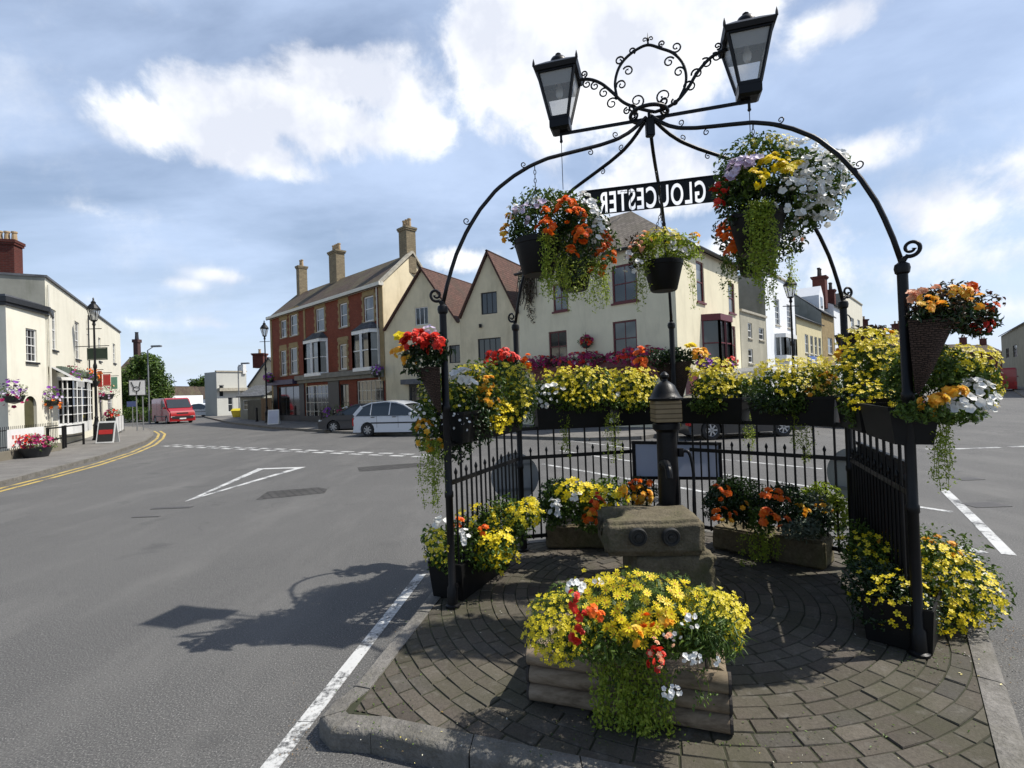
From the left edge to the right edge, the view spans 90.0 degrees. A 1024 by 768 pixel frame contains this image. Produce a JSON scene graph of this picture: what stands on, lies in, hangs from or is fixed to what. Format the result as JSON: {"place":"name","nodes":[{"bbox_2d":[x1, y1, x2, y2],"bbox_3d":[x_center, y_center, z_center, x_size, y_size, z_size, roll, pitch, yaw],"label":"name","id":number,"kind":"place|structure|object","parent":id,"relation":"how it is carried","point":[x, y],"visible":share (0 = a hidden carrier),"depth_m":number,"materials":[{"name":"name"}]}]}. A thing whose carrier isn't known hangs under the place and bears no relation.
{"place":"outdoors","nodes":[
{"label":"outdoors","id":0,"kind":"place"},
{"bbox_2d":[0,426,150,479],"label":"pavement","id":1,"kind":"structure","parent":0,"point":[77,450],"depth_m":18.69,"materials":[{"name":"grey concrete"}]},
{"bbox_2d":[0,443,61,460],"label":"wall","id":2,"kind":"structure","parent":1,"relation":"on","point":[9,455],"depth_m":17.73,"materials":[{"name":"stone"}]},
{"bbox_2d":[0,422,57,450],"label":"iron railing","id":3,"kind":"object","parent":2,"relation":"on","point":[45,426],"visible":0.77,"depth_m":19.09,"materials":[{"name":"metal"}]},
{"bbox_2d":[7,426,43,448],"bbox_3d":[-17.631,1.920,18.600,0.014,0.640,2.170,-2,-1,-17],"label":"white banner","id":4,"kind":"object","parent":3,"relation":"attached to","point":[13,435],"visible":0.56,"depth_m":18.20,"materials":[{"name":"white fabric"}]},
{"bbox_2d":[13,433,57,457],"bbox_3d":[-16.880,2.166,18.165,1.286,0.845,1.225,-2,-1,0],"label":"flower tub","id":5,"kind":"object","parent":1,"relation":"on","point":[43,450],"visible":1,"depth_m":17.91,"materials":[{"name":"pink plant"}]},
{"bbox_2d":[0,231,121,443],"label":"white inn","id":6,"kind":"structure","parent":1,"relation":"on","point":[69,325],"depth_m":23.73,"materials":[{"name":"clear paint"}]},
{"bbox_2d":[57,377,92,434],"bbox_3d":[-21.267,1.048,25.155,0.625,2.579,5.371,-2,-1,-30],"label":"bow window","id":7,"kind":"structure","parent":6,"relation":"in","point":[77,405],"depth_m":23.71,"materials":[{"name":"white glass"}]},
{"bbox_2d":[75,345,108,359],"bbox_3d":[-21.641,-1.595,26.344,1.828,0.743,0.048,-2,-1,0],"label":"hanging sign","id":8,"kind":"object","parent":6,"relation":"attached to","point":[101,353],"visible":0.89,"depth_m":26.33,"materials":[{"name":"green paint"}]},
{"bbox_2d":[86,298,101,439],"bbox_3d":[-20.998,-0.783,25.787,0.598,7.203,0.598,-3,-1,41],"label":"street lamp","id":9,"kind":"object","parent":1,"relation":"on","point":[93,306],"visible":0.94,"depth_m":25.74,"materials":[{"name":"black metal"}]},
{"bbox_2d":[96,421,119,442],"bbox_3d":[-18.556,2.198,23.492,0.720,0.990,0.509,-2,-1,-11],"label":"pavement board","id":10,"kind":"object","parent":1,"relation":"on","point":[107,431],"visible":1,"depth_m":23.37,"materials":[{"name":"black wood"}]},
{"bbox_2d":[128,379,145,430],"bbox_3d":[-24.270,1.403,33.219,0.934,3.374,0.116,-2,-1,-25],"label":"direction sign","id":11,"kind":"object","parent":1,"relation":"on","point":[137,388],"visible":0.96,"depth_m":33.21,"materials":[{"name":"grey metal"}]},
{"bbox_2d":[0,389,1023,767],"bbox_3d":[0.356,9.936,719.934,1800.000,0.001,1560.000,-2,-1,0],"label":"road","id":12,"kind":"structure","parent":0,"point":[228,627],"depth_m":5.67,"materials":[{"name":"grey asphalt"}]},
{"bbox_2d":[0,294,53,450],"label":"white lodge","id":13,"kind":"structure","parent":12,"relation":"on","point":[23,358],"depth_m":19.86,"materials":[{"name":"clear paint"}]},
{"bbox_2d":[0,379,27,407],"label":"flower basket","id":14,"kind":"object","parent":13,"relation":"attached to","point":[15,399],"visible":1,"depth_m":18.42,"materials":[{"name":"multicoloured metal"}]},
{"bbox_2d":[24,396,33,446],"bbox_3d":[-19.050,1.577,20.125,0.038,2.182,0.767,-2,-1,-16],"label":"door","id":15,"kind":"structure","parent":13,"relation":"in","point":[28,405],"depth_m":20.23,"materials":[{"name":"brown wood"}]},
{"bbox_2d":[25,328,39,364],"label":"window","id":16,"kind":"structure","parent":13,"relation":"in","point":[30,334],"depth_m":20.41,"materials":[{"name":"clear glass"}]},
{"bbox_2d":[42,386,62,408],"bbox_3d":[-19.176,0.565,21.290,0.978,0.969,0.874,-2,-1,0],"label":"flower basket","id":17,"kind":"object","parent":13,"relation":"attached to","point":[49,403],"visible":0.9,"depth_m":21.15,"materials":[{"name":"multicoloured metal"}]},
{"bbox_2d":[0,426,153,486],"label":"kerb","id":18,"kind":"structure","parent":12,"relation":"on","point":[11,480],"depth_m":15.70,"materials":[{"name":"concrete"}]},
{"bbox_2d":[122,406,153,422],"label":"hedge","id":19,"kind":"object","parent":12,"relation":"on","point":[128,418],"visible":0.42,"depth_m":50.80,"materials":[{"name":"green plant"}]},
{"bbox_2d":[121,352,174,419],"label":"tree","id":20,"kind":"object","parent":12,"relation":"on","point":[160,386],"visible":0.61,"depth_m":52.39,"materials":[{"name":"green plant"}]},
{"bbox_2d":[152,398,195,423],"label":"van","id":21,"kind":"object","parent":12,"relation":"on","point":[167,410],"visible":1,"depth_m":45.14,"materials":[{"name":"red paint"}]},
{"bbox_2d":[171,386,202,404],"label":"house","id":22,"kind":"structure","parent":12,"relation":"on","point":[193,394],"depth_m":84.86,"materials":[{"name":"white paint"}]},
{"bbox_2d":[204,364,247,415],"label":"flat roofed building","id":23,"kind":"structure","parent":12,"relation":"on","point":[221,391],"depth_m":58.92,"materials":[{"name":"white paint"}]},
{"bbox_2d":[187,467,303,500],"bbox_3d":[-6.268,2.254,11.826,1.328,0.001,4.287,-2,-1,0],"label":"give way triangle","id":24,"kind":"object","parent":12,"relation":"on","point":[242,476],"visible":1,"depth_m":12.17,"materials":[{"name":"white paint"}]},
{"bbox_2d":[247,400,261,419],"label":"yard wall","id":25,"kind":"structure","parent":12,"relation":"on","point":[253,405],"depth_m":43.33,"materials":[{"name":"grey concrete"}]},
{"bbox_2d":[256,487,326,499],"bbox_3d":[-4.353,2.167,10.223,1.252,0.001,0.809,-2,-1,-19],"label":"worn patch","id":26,"kind":"object","parent":12,"relation":"on","point":[287,493],"visible":1,"depth_m":10.19,"materials":[{"name":"grey asphalt"}]},
{"bbox_2d":[173,445,426,456],"bbox_3d":[-8.730,2.421,18.863,14.515,0.001,0.640,-2,-1,29],"label":"dashed line","id":27,"kind":"object","parent":12,"relation":"on","point":[305,450],"visible":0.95,"depth_m":17.95,"materials":[{"name":"white paint"}]},
{"bbox_2d":[260,574,425,767],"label":"edge line","id":28,"kind":"object","parent":12,"relation":"on","point":[277,757],"visible":1,"depth_m":3.34,"materials":[{"name":"white paint"}]},
{"bbox_2d":[318,403,368,431],"bbox_3d":[-7.937,1.744,27.186,4.190,1.489,2.050,-2,-1,6],"label":"car","id":29,"kind":"object","parent":12,"relation":"on","point":[343,418],"visible":0.41,"depth_m":26.47,"materials":[{"name":"grey paint"}]},
{"bbox_2d":[265,218,422,421],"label":"red brick building","id":30,"kind":"structure","parent":12,"relation":"on","point":[327,344],"depth_m":34.52,"materials":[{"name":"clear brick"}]},
{"bbox_2d":[279,385,299,415],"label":"window","id":31,"kind":"structure","parent":30,"relation":"in","point":[289,404],"depth_m":39.64,"materials":[{"name":"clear glass"}]},
{"bbox_2d":[303,332,328,376],"bbox_3d":[-13.789,-2.082,35.769,3.161,3.067,0.655,-3,-1,44],"label":"bay window","id":32,"kind":"structure","parent":30,"relation":"in","point":[315,351],"depth_m":35.27,"materials":[{"name":"white glass"}]},
{"bbox_2d":[306,384,328,415],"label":"window","id":33,"kind":"structure","parent":30,"relation":"in","point":[316,395],"depth_m":36.48,"materials":[{"name":"grey glass"}]},
{"bbox_2d":[351,321,379,371],"bbox_3d":[-8.981,-2.290,31.141,2.788,3.010,0.655,-3,-1,44],"label":"bay window","id":34,"kind":"structure","parent":30,"relation":"in","point":[364,342],"depth_m":30.75,"materials":[{"name":"white glass"}]},
{"bbox_2d":[363,295,374,322],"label":"window","id":35,"kind":"structure","parent":30,"relation":"in","point":[369,306],"depth_m":31.26,"materials":[{"name":"clear glass"}]},
{"bbox_2d":[358,379,382,403],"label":"window","id":36,"kind":"structure","parent":30,"relation":"in","point":[369,391],"depth_m":31.41,"materials":[{"name":"beige glass"}]},
{"bbox_2d":[357,463,425,471],"bbox_3d":[-3.104,2.158,13.346,1.741,0.001,0.870,-2,-1,-19],"label":"worn patch","id":37,"kind":"object","parent":12,"relation":"on","point":[387,467],"visible":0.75,"depth_m":13.32,"materials":[{"name":"grey asphalt"}]},
{"bbox_2d":[352,400,436,436],"bbox_3d":[-5.101,1.539,23.717,4.190,1.619,2.100,-2,-1,16],"label":"car","id":38,"kind":"object","parent":12,"relation":"on","point":[370,419],"visible":0.6,"depth_m":23.09,"materials":[{"name":"silver metal"}]},
{"bbox_2d":[383,267,471,411],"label":"gabled cottage","id":39,"kind":"structure","parent":12,"relation":"on","point":[416,307],"depth_m":29.15,"materials":[{"name":"beige paint"}]},
{"bbox_2d":[415,306,427,325],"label":"window","id":40,"kind":"structure","parent":39,"relation":"in","point":[422,312],"depth_m":28.93,"materials":[{"name":"clear glass"}]},
{"bbox_2d":[458,249,520,408],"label":"gabled cottage","id":41,"kind":"structure","parent":12,"relation":"on","point":[489,306],"depth_m":27.06,"materials":[{"name":"beige paint"}]},
{"bbox_2d":[481,291,496,314],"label":"window","id":42,"kind":"structure","parent":41,"relation":"in","point":[489,299],"depth_m":27.01,"materials":[{"name":"clear glass"}]},
{"bbox_2d":[478,337,500,360],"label":"window","id":43,"kind":"structure","parent":41,"relation":"in","point":[494,344],"depth_m":27.07,"materials":[{"name":"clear glass"}]},
{"bbox_2d":[204,399,927,440],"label":"kerb","id":44,"kind":"structure","parent":12,"relation":"on","point":[649,436],"depth_m":20.10,"materials":[{"name":"concrete"}]},
{"bbox_2d":[513,211,740,426],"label":"corner house","id":45,"kind":"structure","parent":12,"relation":"on","point":[620,323],"depth_m":22.80,"materials":[{"name":"beige paint"}]},
{"bbox_2d":[516,269,536,322],"bbox_3d":[0.836,-4.736,25.540,1.254,3.495,0.793,-2,-1,0],"label":"climbing vine","id":46,"kind":"object","parent":45,"relation":"attached to","point":[528,284],"visible":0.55,"depth_m":25.43,"materials":[{"name":"green plant"}]},
{"bbox_2d":[549,330,566,362],"bbox_3d":[2.192,-1.753,24.518,0.965,1.557,0.889,-2,-1,0],"label":"window","id":47,"kind":"structure","parent":45,"relation":"in","point":[558,339],"depth_m":24.59,"materials":[{"name":"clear glass"}]},
{"bbox_2d":[552,284,569,313],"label":"window","id":48,"kind":"structure","parent":45,"relation":"in","point":[558,308],"depth_m":24.50,"materials":[{"name":"clear glass"}]},
{"bbox_2d":[520,345,666,372],"bbox_3d":[3.425,-1.068,23.056,8.578,0.917,2.511,-3,-1,42],"label":"flower trough","id":49,"kind":"object","parent":45,"relation":"attached to","point":[581,360],"visible":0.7,"depth_m":22.66,"materials":[{"name":"pink plant"}]},
{"bbox_2d":[612,319,636,358],"bbox_3d":[4.864,-1.931,22.095,1.030,1.604,0.949,-2,-1,0],"label":"window","id":50,"kind":"structure","parent":45,"relation":"in","point":[625,332],"depth_m":22.19,"materials":[{"name":"clear glass"}]},
{"bbox_2d":[611,263,638,305],"bbox_3d":[4.836,-4.311,22.070,1.063,1.707,0.978,-2,-1,0],"label":"window","id":51,"kind":"structure","parent":45,"relation":"in","point":[624,291],"depth_m":22.17,"materials":[{"name":"clear glass"}]},
{"bbox_2d":[696,261,706,304],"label":"window","id":52,"kind":"structure","parent":45,"relation":"in","point":[699,275],"depth_m":22.73,"materials":[{"name":"clear glass"}]},
{"bbox_2d":[701,313,732,371],"bbox_3d":[9.353,-1.834,23.145,0.776,2.507,2.324,-3,-1,41],"label":"bay window","id":53,"kind":"structure","parent":45,"relation":"in","point":[717,327],"depth_m":22.53,"materials":[{"name":"brown glass"}]},
{"bbox_2d":[319,529,1023,767],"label":"island kerb","id":54,"kind":"structure","parent":12,"relation":"on","point":[340,730],"depth_m":2.68,"materials":[{"name":"concrete"}]},
{"bbox_2d":[346,532,999,767],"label":"block paving","id":55,"kind":"structure","parent":12,"relation":"on","point":[701,749],"depth_m":3.01,"materials":[{"name":"stone"}]},
{"bbox_2d":[420,492,545,600],"bbox_3d":[-0.235,1.439,4.618,0.857,0.804,1.285,-2,-1,30],"label":"ground planter","id":56,"kind":"object","parent":55,"relation":"on","point":[494,550],"visible":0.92,"depth_m":4.46,"materials":[{"name":"black plastic"}]},
{"bbox_2d":[537,475,631,548],"bbox_3d":[0.761,1.375,5.485,1.001,0.896,1.253,-2,-1,0],"label":"ground planter","id":57,"kind":"object","parent":55,"relation":"on","point":[560,501],"visible":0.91,"depth_m":5.19,"materials":[{"name":"stone"}]},
{"bbox_2d":[520,564,754,740],"bbox_3d":[0.670,1.434,2.796,1.205,0.937,0.936,-2,-1,19],"label":"log planter","id":58,"kind":"object","parent":55,"relation":"on","point":[666,665],"visible":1,"depth_m":2.59,"materials":[{"name":"wood"}]},
{"bbox_2d":[624,474,658,505],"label":"flowers","id":59,"kind":"object","parent":55,"relation":"on","point":[641,492],"visible":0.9,"depth_m":5.52,"materials":[{"name":"plant"}]},
{"bbox_2d":[597,505,721,604],"bbox_3d":[1.233,1.448,4.360,0.958,0.722,0.695,-2,-1,0],"label":"stone trough","id":60,"kind":"object","parent":55,"relation":"on","point":[663,539],"visible":0.81,"depth_m":4.12,"materials":[{"name":"stone"}]},
{"bbox_2d":[648,371,696,517],"bbox_3d":[1.494,0.829,4.896,0.405,1.905,0.405,-2,-1,-31],"label":"water pump","id":61,"kind":"object","parent":55,"relation":"on","point":[665,397],"visible":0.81,"depth_m":4.85,"materials":[{"name":"black metal"}]},
{"bbox_2d":[429,6,930,659],"bbox_3d":[1.394,-0.670,4.935,3.546,4.910,2.586,-2,-1,18],"label":"floral canopy","id":62,"kind":"object","parent":55,"relation":"on","point":[745,36],"visible":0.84,"depth_m":4.45,"materials":[{"name":"black metal"}]},
{"bbox_2d":[389,324,455,412],"bbox_3d":[-0.674,-0.119,4.163,0.471,0.722,0.460,-1,-1,-43],"label":"wicker cone planter","id":63,"kind":"object","parent":62,"relation":"attached to","point":[422,338],"visible":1,"depth_m":4.12,"materials":[{"name":"plant"}]},
{"bbox_2d":[409,357,539,513],"bbox_3d":[-0.268,0.395,4.855,0.738,1.349,1.689,-3,-1,38],"label":"railing planter box","id":64,"kind":"object","parent":62,"relation":"attached to","point":[482,415],"visible":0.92,"depth_m":4.57,"materials":[{"name":"black plastic"}]},
{"bbox_2d":[483,347,531,377],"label":"wicker cone planter","id":65,"kind":"object","parent":62,"relation":"attached to","point":[504,354],"visible":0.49,"depth_m":5.57,"materials":[{"name":"plant"}]},
{"bbox_2d":[491,453,538,499],"bbox_3d":[0.034,1.048,5.764,0.540,0.540,0.022,-2,-1,-6],"label":"round road sign","id":66,"kind":"object","parent":62,"relation":"attached to","point":[527,479],"visible":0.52,"depth_m":5.77,"materials":[{"name":"grey metal"}]},
{"bbox_2d":[499,166,612,309],"bbox_3d":[0.374,-1.242,4.379,0.970,1.288,0.611,-2,-1,0],"label":"hanging basket","id":67,"kind":"object","parent":62,"relation":"hanging from","point":[538,253],"visible":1,"depth_m":4.25,"materials":[{"name":"black plastic"}]},
{"bbox_2d":[530,365,624,462],"bbox_3d":[0.718,0.337,5.769,1.106,1.105,0.627,-2,-1,0],"label":"railing planter box","id":68,"kind":"object","parent":62,"relation":"attached to","point":[570,407],"visible":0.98,"depth_m":5.66,"materials":[{"name":"yellow plastic"}]},
{"bbox_2d":[537,193,621,312],"bbox_3d":[0.659,-1.327,5.077,0.892,1.191,0.607,-2,-1,-18],"label":"hanging basket","id":69,"kind":"object","parent":62,"relation":"hanging from","point":[581,283],"visible":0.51,"depth_m":4.97,"materials":[{"name":"green plastic"}]},
{"bbox_2d":[602,366,658,424],"bbox_3d":[1.440,0.120,5.929,0.893,0.670,0.617,-2,-1,0],"label":"railing planter box","id":70,"kind":"object","parent":62,"relation":"attached to","point":[635,409],"visible":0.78,"depth_m":5.81,"materials":[{"name":"yellow plastic"}]},
{"bbox_2d":[623,194,704,311],"bbox_3d":[1.563,-1.354,5.277,0.878,1.230,0.424,-2,-1,0],"label":"hanging basket","id":71,"kind":"object","parent":62,"relation":"hanging from","point":[662,273],"visible":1,"depth_m":5.17,"materials":[{"name":"black plastic"}]},
{"bbox_2d":[632,342,709,396],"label":"wicker cone planter","id":72,"kind":"object","parent":62,"relation":"attached to","point":[681,361],"visible":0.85,"depth_m":6.05,"materials":[{"name":"wicker"}]},
{"bbox_2d":[631,441,722,479],"bbox_3d":[1.900,0.879,5.880,1.074,0.502,0.039,-2,-1,-7],"label":"notice board","id":73,"kind":"object","parent":62,"relation":"attached to","point":[644,459],"visible":0.67,"depth_m":5.88,"materials":[{"name":"black metal"}]},
{"bbox_2d":[679,357,759,459],"bbox_3d":[2.336,0.275,5.718,0.909,1.161,0.720,-2,-1,0],"label":"railing planter box","id":74,"kind":"object","parent":62,"relation":"attached to","point":[725,402],"visible":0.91,"depth_m":5.58,"materials":[{"name":"yellow plastic"}]},
{"bbox_2d":[711,204,808,296],"bbox_3d":[2.081,-1.375,4.586,1.276,1.190,0.686,-2,-1,-33],"label":"hanging basket","id":75,"kind":"object","parent":62,"relation":"hanging from","point":[726,235],"visible":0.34,"depth_m":4.59,"materials":[{"name":"green plastic"}]},
{"bbox_2d":[708,124,856,310],"bbox_3d":[2.036,-1.265,3.870,1.057,1.474,0.671,-2,-1,0],"label":"hanging basket","id":76,"kind":"object","parent":62,"relation":"hanging from","point":[755,224],"visible":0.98,"depth_m":3.75,"materials":[{"name":"black plastic"}]},
{"bbox_2d":[745,355,842,463],"bbox_3d":[2.857,0.248,5.104,1.037,1.081,0.648,-2,-1,20],"label":"railing planter box","id":77,"kind":"object","parent":62,"relation":"attached to","point":[786,402],"visible":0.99,"depth_m":5.01,"materials":[{"name":"black plastic"}]},
{"bbox_2d":[827,447,856,497],"bbox_3d":[3.354,0.883,4.966,0.022,0.540,0.540,-1,-1,-41],"label":"round road sign","id":78,"kind":"object","parent":62,"relation":"attached to","point":[841,477],"visible":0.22,"depth_m":5.08,"materials":[{"name":"grey metal"}]},
{"bbox_2d":[833,314,895,369],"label":"wicker cone planter","id":79,"kind":"object","parent":62,"relation":"attached to","point":[852,340],"visible":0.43,"depth_m":4.81,"materials":[{"name":"wicker"}]},
{"bbox_2d":[831,326,926,432],"bbox_3d":[3.017,-0.053,4.259,0.616,0.866,0.953,-2,-1,29],"label":"railing planter box","id":80,"kind":"object","parent":62,"relation":"attached to","point":[868,386],"visible":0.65,"depth_m":4.26,"materials":[{"name":"black plastic"}]},
{"bbox_2d":[856,441,907,577],"bbox_3d":[2.943,0.941,4.080,0.030,0.830,1.318,-2,-1,22],"label":"dark back board","id":81,"kind":"object","parent":62,"relation":"attached to","point":[887,459],"visible":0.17,"depth_m":3.81,"materials":[{"name":"black metal"}]},
{"bbox_2d":[858,343,1008,493],"bbox_3d":[2.837,0.204,3.397,0.731,0.971,0.942,-2,-1,23],"label":"railing planter box","id":82,"kind":"object","parent":62,"relation":"attached to","point":[953,401],"visible":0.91,"depth_m":3.25,"materials":[{"name":"black plastic"}]},
{"bbox_2d":[905,279,1005,392],"bbox_3d":[2.723,-0.304,3.192,0.649,0.712,0.403,-2,-1,0],"label":"wicker cone planter","id":83,"kind":"object","parent":62,"relation":"attached to","point":[936,319],"visible":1,"depth_m":3.12,"materials":[{"name":"wicker"}]},
{"bbox_2d":[701,474,785,566],"bbox_3d":[2.331,1.324,5.139,0.725,0.875,1.074,-2,-1,34],"label":"ground planter","id":84,"kind":"object","parent":55,"relation":"on","point":[734,500],"visible":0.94,"depth_m":5.00,"materials":[{"name":"stone"}]},
{"bbox_2d":[758,481,848,570],"bbox_3d":[2.653,1.324,4.857,1.172,0.843,0.642,-2,-1,-30],"label":"ground planter","id":85,"kind":"object","parent":55,"relation":"on","point":[811,513],"visible":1,"depth_m":4.77,"materials":[{"name":"stone"}]},
{"bbox_2d":[832,517,1016,655],"bbox_3d":[2.830,1.401,3.713,1.164,0.717,1.118,-1,-1,-42],"label":"ground planter","id":86,"kind":"object","parent":55,"relation":"on","point":[883,602],"visible":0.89,"depth_m":3.52,"materials":[{"name":"black plastic"}]},
{"bbox_2d":[678,393,805,439],"bbox_3d":[7.738,1.014,17.888,4.190,1.619,2.100,-2,-1,-7],"label":"car","id":87,"kind":"object","parent":12,"relation":"on","point":[714,431],"visible":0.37,"depth_m":16.97,"materials":[{"name":"black paint"}]},
{"bbox_2d":[795,314,824,393],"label":"shop building","id":88,"kind":"structure","parent":12,"relation":"on","point":[809,337],"depth_m":38.42,"materials":[{"name":"beige paint"}]},
{"bbox_2d":[824,302,842,385],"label":"terraced house","id":89,"kind":"structure","parent":12,"relation":"on","point":[833,310],"depth_m":47.22,"materials":[{"name":"white paint"}]},
{"bbox_2d":[941,490,1015,554],"bbox_3d":[6.134,1.754,6.862,0.131,0.001,3.650,-2,-1,32],"label":"lane line","id":90,"kind":"object","parent":12,"relation":"on","point":[994,539],"visible":1,"depth_m":6.33,"materials":[{"name":"white paint"}]},
{"bbox_2d":[973,337,1001,367],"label":"house","id":91,"kind":"structure","parent":12,"relation":"on","point":[984,345],"depth_m":130.21,"materials":[{"name":"beige paint"}]},
{"bbox_2d":[994,368,1018,389],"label":"van","id":92,"kind":"object","parent":12,"relation":"on","point":[1011,373],"visible":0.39,"depth_m":50.82,"materials":[{"name":"red paint"}]},
{"bbox_2d":[0,0,1023,387],"label":"sky","id":93,"kind":"structure","parent":0,"point":[172,166],"materials":[{"name":"blue"}]},
{"bbox_2d":[205,380,991,436],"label":"pavement","id":94,"kind":"structure","parent":0,"point":[594,432],"depth_m":21.60,"materials":[{"name":"grey concrete"}]},
{"bbox_2d":[236,385,271,418],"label":"shed","id":95,"kind":"structure","parent":94,"relation":"on","point":[255,392],"depth_m":46.07,"materials":[{"name":"grey tile"}]},
{"bbox_2d":[247,349,271,395],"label":"gabled house","id":96,"kind":"structure","parent":94,"relation":"on","point":[258,358],"depth_m":50.03,"materials":[{"name":"brown brick"}]},
{"bbox_2d":[260,321,269,422],"bbox_3d":[-18.295,-0.947,38.020,0.598,7.611,0.598,-1,-1,-41],"label":"street lamp","id":97,"kind":"object","parent":94,"relation":"on","point":[264,326],"visible":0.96,"depth_m":37.96,"materials":[{"name":"black metal"}]},
{"bbox_2d":[739,309,767,367],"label":"terraced house","id":98,"kind":"structure","parent":94,"relation":"on","point":[753,342],"depth_m":28.01,"materials":[{"name":"beige paint"}]},
{"bbox_2d":[731,367,792,394],"bbox_3d":[12.827,0.402,26.002,2.097,2.420,4.590,-3,-1,44],"label":"van","id":99,"kind":"object","parent":94,"relation":"on","point":[746,370],"visible":0.01,"depth_m":24.42,"materials":[{"name":"white paint"}]},
{"bbox_2d":[738,274,797,389],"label":"terraced house","id":100,"kind":"structure","parent":94,"relation":"on","point":[778,332],"depth_m":31.34,"materials":[{"name":"white paint"}]},
{"bbox_2d":[774,333,797,360],"bbox_3d":[17.480,-2.315,32.561,0.599,1.643,3.524,-3,-1,41],"label":"bay window","id":101,"kind":"structure","parent":100,"relation":"in","point":[782,340],"depth_m":31.48,"materials":[{"name":"white glass"}]},
{"bbox_2d":[783,274,798,385],"bbox_3d":[13.159,-1.842,24.017,0.598,6.836,0.598,-3,-1,41],"label":"street lamp","id":102,"kind":"object","parent":94,"relation":"on","point":[785,284],"visible":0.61,"depth_m":23.98,"materials":[{"name":"black metal"}]},
{"bbox_2d":[794,267,836,395],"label":"terraced house","id":103,"kind":"structure","parent":94,"relation":"on","point":[815,299],"depth_m":44.51,"materials":[{"name":"paint"}]},
{"bbox_2d":[836,293,862,383],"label":"terraced house","id":104,"kind":"structure","parent":94,"relation":"on","point":[854,310],"depth_m":55.70,"materials":[{"name":"beige paint"}]},
{"bbox_2d":[998,322,1023,386],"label":"stone warehouse","id":105,"kind":"structure","parent":94,"relation":"on","point":[1012,343],"depth_m":63.48,"materials":[{"name":"grey stone"}]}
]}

